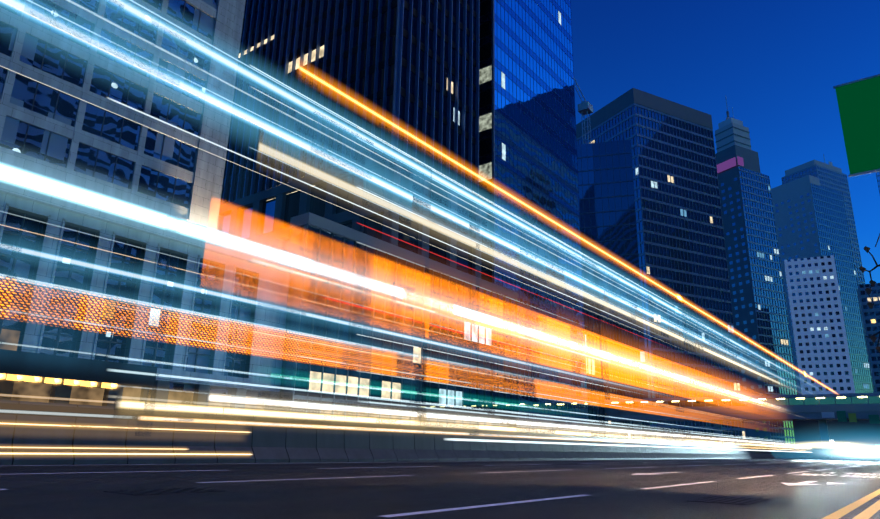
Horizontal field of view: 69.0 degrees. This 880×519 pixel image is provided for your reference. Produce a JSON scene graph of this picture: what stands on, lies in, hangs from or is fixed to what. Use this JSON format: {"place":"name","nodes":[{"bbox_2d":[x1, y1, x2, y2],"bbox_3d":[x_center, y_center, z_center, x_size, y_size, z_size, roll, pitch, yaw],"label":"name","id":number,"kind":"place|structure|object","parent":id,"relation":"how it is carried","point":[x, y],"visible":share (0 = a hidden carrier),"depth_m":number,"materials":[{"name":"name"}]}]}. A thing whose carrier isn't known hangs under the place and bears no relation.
{"place":"outdoors","nodes":[
{"label":"outdoors","id":0,"kind":"place"},
{"bbox_2d":[0,458,879,518],"bbox_3d":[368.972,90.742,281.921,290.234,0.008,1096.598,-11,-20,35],"label":"road","id":1,"kind":"structure","parent":0,"point":[77,492],"depth_m":7.26,"materials":[{"name":"grey asphalt"}]},
{"bbox_2d":[0,400,837,464],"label":"median barrier","id":2,"kind":"object","parent":1,"relation":"on","point":[37,433],"visible":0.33,"depth_m":15.74,"materials":[{"name":"concrete"}]},
{"bbox_2d":[0,458,879,518],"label":"road markings","id":3,"kind":"object","parent":1,"relation":"on","point":[870,511],"visible":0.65,"depth_m":7.29,"materials":[{"name":"white paint"}]},
{"bbox_2d":[479,0,588,435],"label":"blue glass tower","id":4,"kind":"structure","parent":0,"point":[531,255],"depth_m":97.99,"materials":[{"name":"blue glass"}]},
{"bbox_2d":[582,238,833,446],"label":"trails","id":5,"kind":"object","parent":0,"point":[701,349],"depth_m":131.24,"materials":[{"name":"white"}]},
{"bbox_2d":[571,0,879,283],"label":"sky","id":6,"kind":"structure","parent":0,"point":[778,64],"materials":[{"name":"blue"}]},
{"bbox_2d":[774,160,879,393],"bbox_3d":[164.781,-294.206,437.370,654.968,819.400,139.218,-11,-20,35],"label":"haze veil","id":7,"kind":"object","parent":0,"point":[827,244],"depth_m":335.51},
{"bbox_2d":[859,234,879,352],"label":"tree branch","id":8,"kind":"object","parent":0,"point":[868,291],"visible":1,"depth_m":5.89,"materials":[{"name":"grey plant"}]},
{"bbox_2d":[876,171,879,193],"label":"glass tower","id":9,"kind":"structure","parent":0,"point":[878,178],"depth_m":453.66,"materials":[{"name":"glass"}]},
{"label":"ground","id":10,"kind":"structure","parent":0,"visible":0},
{"bbox_2d":[217,0,481,277],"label":"skyscraper","id":11,"kind":"structure","parent":10,"relation":"on","point":[362,116],"depth_m":79.34,"materials":[{"name":"black glass"}]},
{"bbox_2d":[577,139,650,438],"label":"glass box","id":12,"kind":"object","parent":10,"relation":"on","point":[607,201],"depth_m":152.35,"materials":[{"name":"blue glass"}]},
{"bbox_2d":[578,100,593,143],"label":"tower crane","id":13,"kind":"object","parent":12,"relation":"on","point":[585,108],"depth_m":181.36,"materials":[{"name":"silver metal"}]},
{"bbox_2d":[574,77,585,100],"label":"crane","id":14,"kind":"object","parent":13,"relation":"attached to","point":[579,90],"depth_m":182.99,"materials":[{"name":"metal"}]},
{"bbox_2d":[584,307,645,438],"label":"podium block","id":15,"kind":"structure","parent":10,"relation":"on","point":[613,362],"depth_m":116.79,"materials":[{"name":"orange glass"}]},
{"bbox_2d":[576,88,746,444],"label":"glass block","id":16,"kind":"structure","parent":10,"relation":"on","point":[681,239],"depth_m":206.63,"materials":[{"name":"blue glass"}]},
{"bbox_2d":[715,95,797,447],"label":"stepped tower","id":17,"kind":"structure","parent":10,"relation":"on","point":[759,307],"depth_m":310.36,"materials":[{"name":"blue glass"}]},
{"bbox_2d":[784,255,854,394],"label":"white flats","id":18,"kind":"structure","parent":10,"relation":"on","point":[822,349],"depth_m":260.88,"materials":[{"name":"concrete"}]},
{"bbox_2d":[771,175,873,394],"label":"skyscraper","id":19,"kind":"structure","parent":10,"relation":"on","point":[788,235],"depth_m":366.01,"materials":[{"name":"blue glass"}]},
{"bbox_2d":[781,154,864,284],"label":"skyscraper","id":20,"kind":"structure","parent":10,"relation":"on","point":[834,175],"depth_m":521.29,"materials":[{"name":"blue glass"}]},
{"bbox_2d":[857,283,879,392],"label":"office slab","id":21,"kind":"structure","parent":10,"relation":"on","point":[871,321],"depth_m":285.05,"materials":[{"name":"glass"}]},
{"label":"pavements","id":22,"kind":"structure","parent":0,"visible":0},
{"bbox_2d":[0,0,295,416],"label":"building","id":23,"kind":"structure","parent":22,"relation":"on","point":[131,276],"depth_m":49.22,"materials":[{"name":"grey stone"}]},
{"bbox_2d":[277,212,518,430],"bbox_3d":[-1.789,9.701,66.733,2.450,19.600,35.500,-11,-20,35],"label":"glass podium","id":24,"kind":"object","parent":22,"relation":"on","point":[377,330],"depth_m":61.56,"materials":[{"name":"orange glass"}]},
{"bbox_2d":[604,393,879,457],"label":"footbridge","id":25,"kind":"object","parent":22,"relation":"on","point":[822,409],"visible":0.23,"depth_m":98.56,"materials":[{"name":"concrete"}]},
{"bbox_2d":[792,420,879,458],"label":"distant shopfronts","id":26,"kind":"object","parent":22,"relation":"on","point":[857,439],"depth_m":99.94,"materials":[{"name":"white glass"}]},
{"bbox_2d":[833,74,879,176],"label":"road sign","id":27,"kind":"object","parent":22,"relation":"on","point":[859,104],"visible":1,"depth_m":12.56,"materials":[{"name":"green metal"}]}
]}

